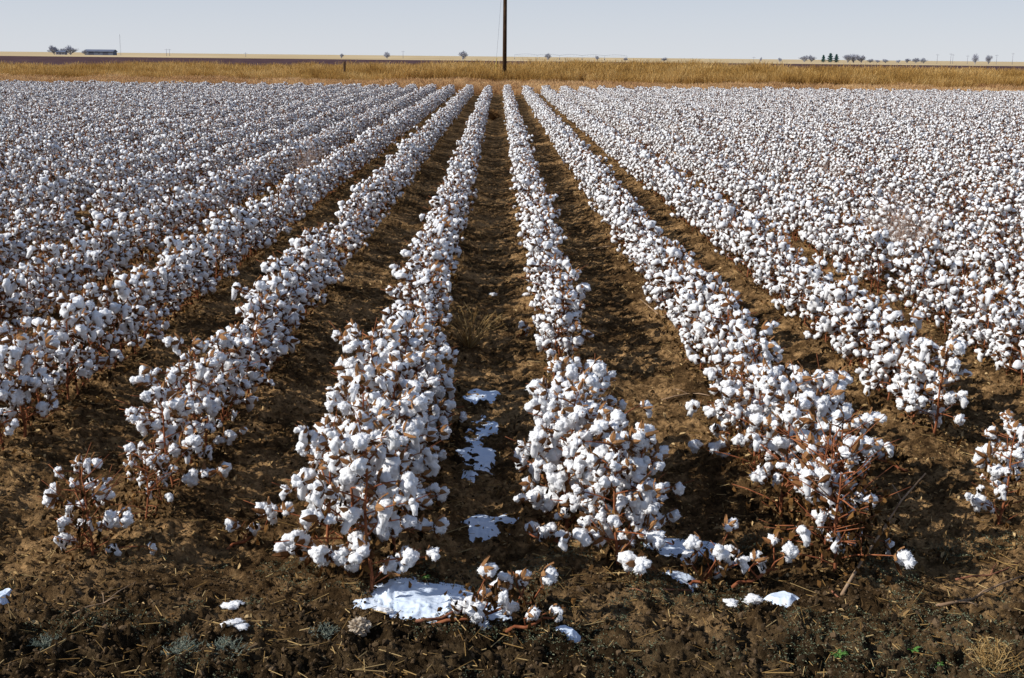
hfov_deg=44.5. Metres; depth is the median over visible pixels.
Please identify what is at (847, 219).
cotton plant
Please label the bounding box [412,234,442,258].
cotton plant
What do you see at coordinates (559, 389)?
cotton plant
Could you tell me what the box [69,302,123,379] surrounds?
cotton plant
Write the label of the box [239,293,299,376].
cotton plant
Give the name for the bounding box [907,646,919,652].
green sprout
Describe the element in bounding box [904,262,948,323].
cotton plant
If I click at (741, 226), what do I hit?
cotton plant
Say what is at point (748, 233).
cotton plant
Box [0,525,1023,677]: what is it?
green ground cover
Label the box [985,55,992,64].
bare tree
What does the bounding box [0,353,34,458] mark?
cotton plant
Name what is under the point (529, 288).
cotton plant
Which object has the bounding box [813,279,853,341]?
cotton plant
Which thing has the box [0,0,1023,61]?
sky
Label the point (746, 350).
cotton plant
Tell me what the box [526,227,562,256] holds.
cotton plant
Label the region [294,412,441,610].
cotton plant
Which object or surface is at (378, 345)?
cotton plant
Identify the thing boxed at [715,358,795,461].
cotton plant
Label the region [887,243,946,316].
cotton plant
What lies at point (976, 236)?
cotton plant
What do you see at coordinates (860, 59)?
bare tree
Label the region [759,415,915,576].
cotton plant
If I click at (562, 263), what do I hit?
cotton plant
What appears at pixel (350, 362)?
cotton plant
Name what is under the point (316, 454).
cotton plant
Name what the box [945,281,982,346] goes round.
cotton plant
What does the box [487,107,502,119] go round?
tumbleweed
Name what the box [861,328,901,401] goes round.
cotton plant
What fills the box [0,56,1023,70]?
plowed field
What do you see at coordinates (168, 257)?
cotton plant
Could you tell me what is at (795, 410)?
cotton plant
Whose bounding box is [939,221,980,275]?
cotton plant
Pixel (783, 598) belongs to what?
snow patch
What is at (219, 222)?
cotton plant
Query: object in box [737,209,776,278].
cotton plant
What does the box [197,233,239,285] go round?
cotton plant
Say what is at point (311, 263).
cotton plant
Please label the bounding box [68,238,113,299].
cotton plant
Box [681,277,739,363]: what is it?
cotton plant
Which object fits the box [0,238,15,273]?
cotton plant
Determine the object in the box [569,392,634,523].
cotton plant
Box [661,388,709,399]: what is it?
fallen stick
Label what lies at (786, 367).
cotton plant
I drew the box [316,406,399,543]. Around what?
cotton plant
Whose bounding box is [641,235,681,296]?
cotton plant
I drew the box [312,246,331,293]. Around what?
cotton plant
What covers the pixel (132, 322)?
cotton plant
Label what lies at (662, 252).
cotton plant
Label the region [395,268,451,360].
cotton plant
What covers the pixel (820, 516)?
cotton plant
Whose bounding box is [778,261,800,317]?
cotton plant
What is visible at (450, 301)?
cotton plant
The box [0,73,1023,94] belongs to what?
short grass
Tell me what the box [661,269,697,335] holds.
cotton plant
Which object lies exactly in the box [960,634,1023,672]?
weed
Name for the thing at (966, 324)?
cotton plant
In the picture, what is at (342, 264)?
cotton plant
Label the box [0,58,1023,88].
tall grass
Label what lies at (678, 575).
snow patch
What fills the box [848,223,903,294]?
cotton plant
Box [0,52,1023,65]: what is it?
stubble field
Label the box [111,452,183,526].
cotton plant
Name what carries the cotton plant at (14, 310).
on the ground at (498, 183)
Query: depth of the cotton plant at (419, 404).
5.65 m
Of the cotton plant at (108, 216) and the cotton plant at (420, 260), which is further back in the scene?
the cotton plant at (108, 216)
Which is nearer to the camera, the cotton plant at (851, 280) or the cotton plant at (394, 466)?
the cotton plant at (394, 466)
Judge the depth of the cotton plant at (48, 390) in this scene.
6.89 m
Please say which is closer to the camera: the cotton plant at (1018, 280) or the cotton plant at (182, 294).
the cotton plant at (182, 294)
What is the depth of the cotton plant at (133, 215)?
11.86 m
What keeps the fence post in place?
on the grass verge
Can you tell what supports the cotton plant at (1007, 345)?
on the ground at (498, 183)
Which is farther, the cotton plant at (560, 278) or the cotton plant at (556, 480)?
the cotton plant at (560, 278)
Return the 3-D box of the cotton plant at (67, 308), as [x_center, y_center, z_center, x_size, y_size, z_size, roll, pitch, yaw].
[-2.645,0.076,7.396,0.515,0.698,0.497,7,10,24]
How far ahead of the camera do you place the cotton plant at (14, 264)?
11.44 m
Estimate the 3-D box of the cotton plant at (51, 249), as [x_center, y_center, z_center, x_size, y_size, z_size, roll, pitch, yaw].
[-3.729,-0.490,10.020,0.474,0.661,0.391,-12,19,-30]
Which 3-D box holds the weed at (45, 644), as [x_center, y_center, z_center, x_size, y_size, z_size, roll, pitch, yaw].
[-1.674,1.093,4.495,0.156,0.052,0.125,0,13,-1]
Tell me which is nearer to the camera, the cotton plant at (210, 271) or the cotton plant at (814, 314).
the cotton plant at (814, 314)
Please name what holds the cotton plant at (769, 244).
on the ground at (498, 183)
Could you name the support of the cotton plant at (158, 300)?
on the ground at (498, 183)
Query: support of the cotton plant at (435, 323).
on the ground at (498, 183)
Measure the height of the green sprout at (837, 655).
0.019 m
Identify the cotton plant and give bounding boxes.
[0,231,18,268]
[0,237,13,269]
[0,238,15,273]
[0,269,31,333]
[0,271,17,335]
[0,316,78,417]
[0,324,60,446]
[0,341,58,429]
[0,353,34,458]
[0,382,39,459]
[1,220,29,276]
[1,277,31,335]
[4,224,34,268]
[9,265,53,317]
[10,268,55,330]
[14,322,73,411]
[15,250,67,318]
[22,258,64,318]
[26,237,78,312]
[31,299,121,406]
[38,452,132,555]
[41,442,156,569]
[43,287,123,392]
[44,308,100,398]
[49,241,94,293]
[51,251,82,293]
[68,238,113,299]
[68,289,122,370]
[69,226,114,289]
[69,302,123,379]
[70,232,106,301]
[74,224,121,286]
[79,279,145,374]
[89,217,134,284]
[91,208,130,278]
[97,236,129,282]
[99,204,152,270]
[100,264,153,361]
[110,224,138,272]
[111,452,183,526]
[112,268,163,347]
[112,279,164,356]
[115,371,202,481]
[117,380,231,500]
[121,439,186,509]
[123,262,163,338]
[132,261,177,336]
[139,351,229,468]
[148,263,175,328]
[149,263,187,320]
[152,266,181,319]
[153,249,203,314]
[157,229,206,309]
[158,330,245,433]
[162,244,202,315]
[162,353,232,448]
[175,232,224,304]
[180,368,247,450]
[181,235,217,295]
[183,249,215,304]
[188,224,237,279]
[195,230,227,293]
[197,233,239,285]
[202,208,238,270]
[203,321,269,397]
[205,231,233,286]
[207,216,241,275]
[207,333,257,417]
[209,226,241,280]
[209,332,264,431]
[216,323,256,407]
[228,222,249,269]
[230,221,258,267]
[231,276,278,368]
[234,288,289,371]
[235,318,271,385]
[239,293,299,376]
[240,281,291,340]
[241,303,283,392]
[243,411,389,576]
[257,253,309,312]
[260,258,306,336]
[261,264,300,332]
[263,272,310,354]
[266,252,307,327]
[269,272,308,311]
[272,411,416,580]
[277,250,325,316]
[283,242,331,314]
[284,246,322,300]
[288,226,330,293]
[291,246,317,308]
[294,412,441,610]
[298,223,345,288]
[306,363,422,487]
[312,230,344,293]
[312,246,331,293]
[313,235,337,294]
[313,321,379,431]
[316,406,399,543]
[317,372,382,459]
[323,318,422,421]
[324,228,351,270]
[329,246,345,288]
[337,393,441,540]
[344,354,403,418]
[360,419,449,562]
[362,366,451,478]
[363,360,439,462]
[364,338,445,415]
[366,318,457,445]
[372,395,449,514]
[374,386,441,517]
[378,327,468,435]
[380,283,443,339]
[380,297,437,371]
[380,305,424,371]
[381,261,438,332]
[386,351,464,471]
[387,313,442,399]
[394,298,459,365]
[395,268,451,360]
[400,246,430,290]
[401,241,448,298]
[402,256,436,301]
[405,259,447,320]
[408,289,440,331]
[408,305,438,350]
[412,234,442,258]
[412,235,456,273]
[413,291,443,325]
[414,260,452,337]
[415,245,450,298]
[416,226,452,282]
[417,263,452,322]
[419,207,458,247]
[422,212,458,264]
[422,214,456,279]
[424,218,457,283]
[426,209,461,260]
[441,208,459,260]
[505,380,622,530]
[515,392,609,523]
[517,257,559,323]
[519,400,613,542]
[523,240,558,288]
[524,217,545,253]
[524,229,555,244]
[524,232,546,270]
[525,206,562,251]
[525,234,556,276]
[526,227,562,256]
[526,354,581,456]
[527,237,560,296]
[527,265,573,295]
[527,378,619,500]
[528,233,571,286]
[529,215,555,235]
[529,261,559,313]
[532,272,584,333]
[533,252,584,315]
[534,281,593,357]
[534,287,589,360]
[535,251,559,295]
[535,289,593,356]
[537,304,586,375]
[539,274,581,336]
[540,264,590,328]
[541,377,600,445]
[549,367,614,440]
[550,398,679,550]
[552,419,674,580]
[561,356,621,405]
[569,353,632,434]
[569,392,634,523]
[588,426,693,559]
[622,214,649,265]
[624,219,645,271]
[625,218,661,274]
[630,217,662,274]
[634,227,669,277]
[637,239,676,285]
[640,235,663,280]
[641,231,666,272]
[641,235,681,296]
[645,243,680,305]
[646,251,695,317]
[646,260,688,330]
[649,268,684,321]
[652,244,705,315]
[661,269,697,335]
[665,261,717,340]
[667,264,721,327]
[675,289,701,353]
[677,281,703,343]
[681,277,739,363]
[681,291,729,369]
[682,277,750,370]
[685,356,778,457]
[686,293,752,374]
[695,288,767,382]
[696,291,756,371]
[706,369,784,471]
[707,326,790,453]
[710,342,794,429]
[712,316,786,422]
[715,322,746,398]
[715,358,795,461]
[726,213,766,269]
[726,334,765,379]
[730,214,768,276]
[730,396,821,516]
[731,332,799,430]
[732,205,766,266]
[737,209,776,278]
[739,219,785,284]
[739,232,764,272]
[742,359,850,497]
[743,225,788,288]
[746,237,778,288]
[750,238,808,308]
[752,240,782,297]
[754,233,796,296]
[754,241,790,304]
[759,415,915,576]
[764,243,825,315]
[766,253,793,310]
[766,418,897,562]
[767,425,891,581]
[767,444,916,597]
[770,407,894,558]
[773,354,872,466]
[777,264,823,328]
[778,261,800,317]
[779,262,811,322]
[783,372,865,501]
[788,268,832,329]
[790,249,841,332]
[800,407,901,527]
[803,276,851,352]
[810,278,837,340]
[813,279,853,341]
[818,265,861,358]
[827,214,865,273]
[827,284,889,365]
[833,291,886,372]
[834,213,870,275]
[834,294,897,380]
[840,227,871,282]
[841,238,872,280]
[845,305,903,380]
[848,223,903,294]
[849,226,891,291]
[852,316,903,391]
[857,234,889,291]
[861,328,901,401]
[867,305,924,406]
[882,327,940,419]
[885,245,919,307]
[886,333,944,426]
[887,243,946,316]
[895,236,940,309]
[895,334,976,445]
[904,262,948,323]
[921,271,959,329]
[921,272,963,333]
[931,254,982,336]
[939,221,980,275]
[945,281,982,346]
[946,230,990,292]
[946,278,982,338]
[947,231,973,284]
[954,284,997,353]
[957,283,1011,359]
[958,229,1003,271]
[962,234,1017,287]
[963,420,1023,528]
[967,242,999,293]
[970,409,1023,504]
[974,299,1019,364]
[984,246,1022,304]
[985,294,1023,372]
[986,301,1023,376]
[990,248,1023,301]
[994,313,1023,385]
[1007,255,1023,302]
[1015,255,1023,298]
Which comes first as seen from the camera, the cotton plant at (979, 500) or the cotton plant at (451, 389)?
the cotton plant at (979, 500)
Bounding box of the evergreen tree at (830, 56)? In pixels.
[827,53,833,61]
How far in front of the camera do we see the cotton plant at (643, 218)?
12.48 m
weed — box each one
[28,632,65,650]
[160,634,203,655]
[206,635,251,660]
[279,140,342,173]
[309,622,339,639]
[796,152,852,184]
[849,181,955,276]
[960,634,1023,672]
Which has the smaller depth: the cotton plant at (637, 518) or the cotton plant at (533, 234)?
the cotton plant at (637, 518)
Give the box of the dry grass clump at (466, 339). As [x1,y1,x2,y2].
[440,297,507,347]
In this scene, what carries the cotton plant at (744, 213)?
on the ground at (498, 183)
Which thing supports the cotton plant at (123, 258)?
on the ground at (498, 183)
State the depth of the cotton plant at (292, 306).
8.78 m
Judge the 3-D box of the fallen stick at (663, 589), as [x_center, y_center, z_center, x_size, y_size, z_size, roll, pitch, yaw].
[0.532,1.000,5.032,0.395,0.048,0.170,0,13,-1]
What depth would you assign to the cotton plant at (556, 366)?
6.26 m
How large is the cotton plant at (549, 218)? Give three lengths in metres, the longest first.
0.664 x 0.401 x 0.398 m
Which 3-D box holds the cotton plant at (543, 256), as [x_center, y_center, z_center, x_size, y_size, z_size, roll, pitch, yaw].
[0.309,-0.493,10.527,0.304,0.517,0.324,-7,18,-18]
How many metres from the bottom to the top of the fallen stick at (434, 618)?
0.040 m
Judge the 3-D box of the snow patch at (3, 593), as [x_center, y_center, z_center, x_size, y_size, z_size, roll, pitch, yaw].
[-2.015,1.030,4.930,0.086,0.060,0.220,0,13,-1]
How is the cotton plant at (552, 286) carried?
on the ground at (498, 183)
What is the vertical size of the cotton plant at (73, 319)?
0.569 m
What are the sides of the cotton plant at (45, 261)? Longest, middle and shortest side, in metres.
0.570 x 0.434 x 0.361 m
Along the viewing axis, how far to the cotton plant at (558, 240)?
11.20 m
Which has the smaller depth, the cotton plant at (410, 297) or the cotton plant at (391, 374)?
the cotton plant at (391, 374)
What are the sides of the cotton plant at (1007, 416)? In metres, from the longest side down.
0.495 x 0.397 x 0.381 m
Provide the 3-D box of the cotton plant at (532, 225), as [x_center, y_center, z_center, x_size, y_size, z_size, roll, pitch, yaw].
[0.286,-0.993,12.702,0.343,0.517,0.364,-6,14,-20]
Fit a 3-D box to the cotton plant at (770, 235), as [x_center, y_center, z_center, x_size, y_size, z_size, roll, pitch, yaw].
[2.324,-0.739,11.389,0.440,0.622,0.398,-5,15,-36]
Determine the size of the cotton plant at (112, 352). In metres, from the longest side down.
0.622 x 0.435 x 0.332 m
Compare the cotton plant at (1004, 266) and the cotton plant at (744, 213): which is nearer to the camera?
the cotton plant at (1004, 266)
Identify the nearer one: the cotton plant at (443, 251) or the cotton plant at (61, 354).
the cotton plant at (61, 354)
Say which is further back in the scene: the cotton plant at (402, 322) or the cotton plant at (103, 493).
the cotton plant at (402, 322)
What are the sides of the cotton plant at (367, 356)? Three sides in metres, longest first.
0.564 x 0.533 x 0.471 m
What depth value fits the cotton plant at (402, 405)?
5.45 m
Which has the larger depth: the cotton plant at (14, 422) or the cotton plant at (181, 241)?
the cotton plant at (181, 241)
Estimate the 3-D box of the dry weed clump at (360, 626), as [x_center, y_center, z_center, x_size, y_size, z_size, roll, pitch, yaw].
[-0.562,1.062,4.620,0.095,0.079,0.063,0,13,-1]
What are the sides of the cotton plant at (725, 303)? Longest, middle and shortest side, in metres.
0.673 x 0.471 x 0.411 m
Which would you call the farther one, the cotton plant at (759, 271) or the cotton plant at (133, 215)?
the cotton plant at (133, 215)
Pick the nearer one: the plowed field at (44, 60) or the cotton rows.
the cotton rows
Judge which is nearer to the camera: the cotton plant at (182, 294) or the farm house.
the cotton plant at (182, 294)
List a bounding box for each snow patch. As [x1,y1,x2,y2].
[0,588,11,604]
[351,577,511,629]
[456,438,495,482]
[463,389,499,403]
[463,514,518,542]
[464,415,498,442]
[555,625,580,642]
[643,538,734,564]
[662,570,697,590]
[763,591,798,607]
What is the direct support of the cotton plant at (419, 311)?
on the ground at (498, 183)
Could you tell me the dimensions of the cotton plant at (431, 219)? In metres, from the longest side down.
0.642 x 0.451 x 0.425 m
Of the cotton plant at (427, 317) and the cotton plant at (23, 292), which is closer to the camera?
the cotton plant at (427, 317)
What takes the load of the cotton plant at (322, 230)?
on the ground at (498, 183)
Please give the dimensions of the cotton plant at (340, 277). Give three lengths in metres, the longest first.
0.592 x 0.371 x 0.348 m
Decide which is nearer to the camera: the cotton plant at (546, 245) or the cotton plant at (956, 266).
the cotton plant at (956, 266)
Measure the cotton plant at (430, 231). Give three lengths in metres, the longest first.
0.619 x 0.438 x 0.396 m
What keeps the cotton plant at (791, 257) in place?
on the ground at (498, 183)
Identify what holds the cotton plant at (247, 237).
on the ground at (498, 183)
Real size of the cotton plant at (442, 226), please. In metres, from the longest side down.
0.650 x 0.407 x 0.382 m
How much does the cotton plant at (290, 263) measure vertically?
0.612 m
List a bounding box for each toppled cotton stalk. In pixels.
[216,502,282,549]
[431,555,558,624]
[503,595,576,635]
[505,511,569,546]
[513,320,535,336]
[677,514,749,584]
[724,531,804,588]
[873,437,909,471]
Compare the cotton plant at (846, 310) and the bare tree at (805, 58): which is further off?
the bare tree at (805, 58)
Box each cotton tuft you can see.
[220,600,244,609]
[220,618,249,630]
[376,606,393,614]
[723,598,737,607]
[742,593,762,604]
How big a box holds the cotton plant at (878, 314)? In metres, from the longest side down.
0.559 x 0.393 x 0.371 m
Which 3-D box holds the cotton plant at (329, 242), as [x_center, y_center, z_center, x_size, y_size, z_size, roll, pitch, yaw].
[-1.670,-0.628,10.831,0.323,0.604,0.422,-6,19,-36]
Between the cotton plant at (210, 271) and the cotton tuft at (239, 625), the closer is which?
the cotton tuft at (239, 625)
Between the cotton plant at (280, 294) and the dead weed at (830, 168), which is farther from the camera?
the dead weed at (830, 168)
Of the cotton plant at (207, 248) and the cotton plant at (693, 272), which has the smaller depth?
the cotton plant at (693, 272)
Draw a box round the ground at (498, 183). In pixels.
[0,51,1023,677]
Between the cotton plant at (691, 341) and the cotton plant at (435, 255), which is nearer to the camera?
the cotton plant at (691, 341)
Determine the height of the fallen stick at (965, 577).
0.036 m
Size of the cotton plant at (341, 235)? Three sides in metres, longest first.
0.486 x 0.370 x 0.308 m
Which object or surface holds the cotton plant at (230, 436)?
on the ground at (498, 183)
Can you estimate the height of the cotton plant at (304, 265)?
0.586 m
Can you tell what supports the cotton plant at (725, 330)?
on the ground at (498, 183)
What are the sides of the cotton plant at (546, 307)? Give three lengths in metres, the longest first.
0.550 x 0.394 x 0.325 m
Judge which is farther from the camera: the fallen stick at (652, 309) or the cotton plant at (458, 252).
the cotton plant at (458, 252)
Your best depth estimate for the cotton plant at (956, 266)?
9.31 m
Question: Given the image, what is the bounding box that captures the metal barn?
[84,49,117,54]
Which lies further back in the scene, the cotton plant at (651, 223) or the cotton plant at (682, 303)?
the cotton plant at (651, 223)
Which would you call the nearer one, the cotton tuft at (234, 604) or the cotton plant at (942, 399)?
the cotton tuft at (234, 604)
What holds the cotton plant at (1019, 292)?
on the ground at (498, 183)
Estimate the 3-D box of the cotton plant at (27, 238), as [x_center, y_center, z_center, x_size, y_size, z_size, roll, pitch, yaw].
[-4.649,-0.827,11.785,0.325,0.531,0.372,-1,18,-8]
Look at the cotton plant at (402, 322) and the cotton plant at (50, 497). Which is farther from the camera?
the cotton plant at (402, 322)
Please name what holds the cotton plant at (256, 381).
on the ground at (498, 183)
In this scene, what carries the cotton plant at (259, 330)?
on the ground at (498, 183)
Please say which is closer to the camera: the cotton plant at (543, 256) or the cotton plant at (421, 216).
the cotton plant at (543, 256)
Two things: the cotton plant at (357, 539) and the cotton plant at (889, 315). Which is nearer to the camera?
the cotton plant at (357, 539)
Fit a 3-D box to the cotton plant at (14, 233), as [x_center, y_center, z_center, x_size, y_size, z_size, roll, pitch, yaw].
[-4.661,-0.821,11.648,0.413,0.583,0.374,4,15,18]
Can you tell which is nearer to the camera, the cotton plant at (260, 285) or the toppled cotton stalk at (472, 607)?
the toppled cotton stalk at (472, 607)
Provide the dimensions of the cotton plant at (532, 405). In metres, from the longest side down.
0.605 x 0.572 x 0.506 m
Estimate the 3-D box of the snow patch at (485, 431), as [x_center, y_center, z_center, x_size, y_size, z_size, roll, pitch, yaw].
[-0.174,0.532,7.287,0.272,0.058,0.656,0,13,-1]
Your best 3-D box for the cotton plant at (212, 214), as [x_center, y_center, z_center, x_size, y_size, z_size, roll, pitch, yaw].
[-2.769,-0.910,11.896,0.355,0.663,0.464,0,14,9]
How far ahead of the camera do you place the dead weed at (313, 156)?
19.71 m
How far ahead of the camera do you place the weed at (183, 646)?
4.43 m
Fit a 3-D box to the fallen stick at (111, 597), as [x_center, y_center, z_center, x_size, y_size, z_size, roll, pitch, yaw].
[-1.578,1.003,4.849,0.174,0.027,0.251,0,13,-1]
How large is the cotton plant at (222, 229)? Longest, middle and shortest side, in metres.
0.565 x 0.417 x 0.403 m
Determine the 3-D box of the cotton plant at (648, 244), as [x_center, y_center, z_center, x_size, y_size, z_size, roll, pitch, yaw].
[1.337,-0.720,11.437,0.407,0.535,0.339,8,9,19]
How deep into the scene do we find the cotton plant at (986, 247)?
11.24 m
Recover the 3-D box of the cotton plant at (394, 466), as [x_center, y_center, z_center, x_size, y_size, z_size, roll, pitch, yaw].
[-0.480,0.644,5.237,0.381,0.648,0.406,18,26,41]
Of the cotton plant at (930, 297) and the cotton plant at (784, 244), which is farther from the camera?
the cotton plant at (784, 244)
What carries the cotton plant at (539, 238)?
on the ground at (498, 183)
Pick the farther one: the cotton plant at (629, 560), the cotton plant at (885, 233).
the cotton plant at (885, 233)
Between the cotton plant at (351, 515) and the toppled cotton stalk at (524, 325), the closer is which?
the cotton plant at (351, 515)
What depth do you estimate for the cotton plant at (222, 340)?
6.87 m
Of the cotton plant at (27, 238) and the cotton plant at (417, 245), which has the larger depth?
the cotton plant at (27, 238)
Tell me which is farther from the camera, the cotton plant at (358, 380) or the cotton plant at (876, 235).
the cotton plant at (876, 235)
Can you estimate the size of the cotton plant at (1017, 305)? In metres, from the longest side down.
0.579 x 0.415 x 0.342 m
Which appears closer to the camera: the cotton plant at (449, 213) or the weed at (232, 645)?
the weed at (232, 645)
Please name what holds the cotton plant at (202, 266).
on the ground at (498, 183)
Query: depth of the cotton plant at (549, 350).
8.28 m
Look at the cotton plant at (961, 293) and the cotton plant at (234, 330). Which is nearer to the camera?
the cotton plant at (234, 330)
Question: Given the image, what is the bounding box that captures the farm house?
[55,50,67,54]
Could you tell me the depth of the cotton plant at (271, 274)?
9.16 m
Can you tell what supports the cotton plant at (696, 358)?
on the ground at (498, 183)
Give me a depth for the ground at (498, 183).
6.05 m
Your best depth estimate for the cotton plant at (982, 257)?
11.03 m
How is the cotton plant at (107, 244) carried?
on the ground at (498, 183)
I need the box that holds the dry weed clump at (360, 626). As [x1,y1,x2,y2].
[348,616,372,636]
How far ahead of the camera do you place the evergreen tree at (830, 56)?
977.15 m
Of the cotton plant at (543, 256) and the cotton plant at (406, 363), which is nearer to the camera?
the cotton plant at (406, 363)
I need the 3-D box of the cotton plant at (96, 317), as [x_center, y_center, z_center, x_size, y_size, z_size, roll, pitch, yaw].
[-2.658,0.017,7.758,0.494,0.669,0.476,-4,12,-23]
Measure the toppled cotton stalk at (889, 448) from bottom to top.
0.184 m
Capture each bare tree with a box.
[47,45,57,54]
[64,45,78,54]
[459,50,467,59]
[798,55,808,61]
[842,55,852,62]
[850,53,860,62]
[856,55,865,62]
[972,54,978,64]
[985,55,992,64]
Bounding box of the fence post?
[343,61,345,74]
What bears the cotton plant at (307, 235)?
on the ground at (498, 183)
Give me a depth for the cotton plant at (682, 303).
8.79 m
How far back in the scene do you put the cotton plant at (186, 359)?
6.62 m
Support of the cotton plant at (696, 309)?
on the ground at (498, 183)
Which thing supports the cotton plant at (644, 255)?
on the ground at (498, 183)
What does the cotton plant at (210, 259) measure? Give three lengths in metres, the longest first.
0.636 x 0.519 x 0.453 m
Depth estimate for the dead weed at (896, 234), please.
12.32 m
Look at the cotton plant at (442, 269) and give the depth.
9.22 m
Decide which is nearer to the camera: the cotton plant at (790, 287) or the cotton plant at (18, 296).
the cotton plant at (18, 296)
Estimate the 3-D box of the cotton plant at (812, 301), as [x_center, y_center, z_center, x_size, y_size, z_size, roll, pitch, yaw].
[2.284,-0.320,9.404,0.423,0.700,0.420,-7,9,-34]
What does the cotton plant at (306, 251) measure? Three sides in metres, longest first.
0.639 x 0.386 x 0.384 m
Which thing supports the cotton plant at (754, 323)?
on the ground at (498, 183)
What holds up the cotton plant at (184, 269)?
on the ground at (498, 183)
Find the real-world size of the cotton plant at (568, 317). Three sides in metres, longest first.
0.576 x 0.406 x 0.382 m
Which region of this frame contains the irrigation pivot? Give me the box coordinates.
[514,54,624,59]
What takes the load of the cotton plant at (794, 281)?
on the ground at (498, 183)
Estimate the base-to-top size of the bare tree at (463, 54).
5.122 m
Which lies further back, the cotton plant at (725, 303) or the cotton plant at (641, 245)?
the cotton plant at (641, 245)
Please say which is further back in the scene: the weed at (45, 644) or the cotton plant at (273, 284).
the cotton plant at (273, 284)
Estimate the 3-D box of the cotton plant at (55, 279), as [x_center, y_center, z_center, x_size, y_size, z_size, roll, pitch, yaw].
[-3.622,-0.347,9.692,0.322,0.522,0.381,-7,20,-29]
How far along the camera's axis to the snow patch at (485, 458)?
6.75 m
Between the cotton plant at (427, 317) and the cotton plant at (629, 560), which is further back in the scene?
the cotton plant at (427, 317)
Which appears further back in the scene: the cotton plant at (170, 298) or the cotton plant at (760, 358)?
the cotton plant at (170, 298)
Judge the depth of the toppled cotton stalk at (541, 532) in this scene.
5.41 m
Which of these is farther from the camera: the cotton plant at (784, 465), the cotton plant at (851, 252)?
the cotton plant at (851, 252)
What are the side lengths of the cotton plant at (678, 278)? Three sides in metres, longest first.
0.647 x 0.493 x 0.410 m
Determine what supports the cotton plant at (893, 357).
on the ground at (498, 183)
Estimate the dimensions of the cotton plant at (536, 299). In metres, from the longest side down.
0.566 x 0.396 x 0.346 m
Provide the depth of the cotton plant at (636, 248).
11.93 m
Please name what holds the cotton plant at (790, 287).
on the ground at (498, 183)
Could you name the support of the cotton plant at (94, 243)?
on the ground at (498, 183)
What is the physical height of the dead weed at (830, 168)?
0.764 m
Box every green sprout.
[830,649,848,657]
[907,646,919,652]
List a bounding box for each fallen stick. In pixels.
[73,583,132,613]
[415,610,453,622]
[623,587,691,591]
[640,299,665,317]
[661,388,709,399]
[840,473,925,595]
[935,575,1023,606]
[955,561,1021,579]
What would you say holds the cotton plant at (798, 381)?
on the ground at (498, 183)
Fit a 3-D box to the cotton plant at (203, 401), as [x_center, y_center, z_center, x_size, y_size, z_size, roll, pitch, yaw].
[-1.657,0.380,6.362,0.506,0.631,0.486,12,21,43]
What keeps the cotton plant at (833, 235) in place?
on the ground at (498, 183)
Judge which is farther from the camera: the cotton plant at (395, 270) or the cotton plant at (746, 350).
the cotton plant at (395, 270)
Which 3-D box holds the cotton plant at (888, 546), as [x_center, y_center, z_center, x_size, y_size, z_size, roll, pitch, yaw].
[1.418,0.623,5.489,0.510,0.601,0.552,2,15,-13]
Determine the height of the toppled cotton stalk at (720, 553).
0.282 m
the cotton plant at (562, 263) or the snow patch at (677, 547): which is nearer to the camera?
the snow patch at (677, 547)
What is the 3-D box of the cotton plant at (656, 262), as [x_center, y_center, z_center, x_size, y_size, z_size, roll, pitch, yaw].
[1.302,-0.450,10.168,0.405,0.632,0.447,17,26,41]
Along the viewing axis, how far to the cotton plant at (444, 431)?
5.96 m
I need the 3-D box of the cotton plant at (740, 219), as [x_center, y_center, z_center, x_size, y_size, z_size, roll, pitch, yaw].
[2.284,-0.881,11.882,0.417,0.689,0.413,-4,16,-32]
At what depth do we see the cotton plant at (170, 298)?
9.39 m
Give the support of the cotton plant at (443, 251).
on the ground at (498, 183)
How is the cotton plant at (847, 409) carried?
on the ground at (498, 183)
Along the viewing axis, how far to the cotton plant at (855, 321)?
8.26 m
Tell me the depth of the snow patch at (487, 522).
5.80 m
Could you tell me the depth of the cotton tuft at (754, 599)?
4.97 m
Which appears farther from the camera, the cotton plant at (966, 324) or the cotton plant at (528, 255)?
the cotton plant at (528, 255)
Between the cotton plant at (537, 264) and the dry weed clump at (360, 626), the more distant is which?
the cotton plant at (537, 264)
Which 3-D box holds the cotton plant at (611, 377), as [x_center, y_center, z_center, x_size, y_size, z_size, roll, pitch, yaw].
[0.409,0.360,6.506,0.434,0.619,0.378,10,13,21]
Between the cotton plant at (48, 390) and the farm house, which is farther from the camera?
the farm house
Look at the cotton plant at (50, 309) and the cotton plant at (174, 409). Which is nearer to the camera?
the cotton plant at (174, 409)
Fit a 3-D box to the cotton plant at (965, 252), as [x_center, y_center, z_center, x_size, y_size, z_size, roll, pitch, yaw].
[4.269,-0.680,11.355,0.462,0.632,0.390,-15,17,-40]
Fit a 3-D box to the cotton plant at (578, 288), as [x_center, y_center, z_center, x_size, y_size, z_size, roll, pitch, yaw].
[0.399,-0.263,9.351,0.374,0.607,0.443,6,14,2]
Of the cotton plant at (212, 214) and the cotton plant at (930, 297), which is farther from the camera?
the cotton plant at (212, 214)
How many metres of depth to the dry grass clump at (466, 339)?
9.26 m
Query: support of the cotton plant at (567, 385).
on the ground at (498, 183)
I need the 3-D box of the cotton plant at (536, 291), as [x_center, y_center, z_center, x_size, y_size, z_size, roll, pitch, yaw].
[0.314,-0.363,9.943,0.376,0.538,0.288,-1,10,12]
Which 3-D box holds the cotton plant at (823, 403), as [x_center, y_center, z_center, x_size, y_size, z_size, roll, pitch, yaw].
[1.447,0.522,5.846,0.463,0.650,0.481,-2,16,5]
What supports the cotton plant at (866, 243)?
on the ground at (498, 183)
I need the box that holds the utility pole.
[495,0,506,78]

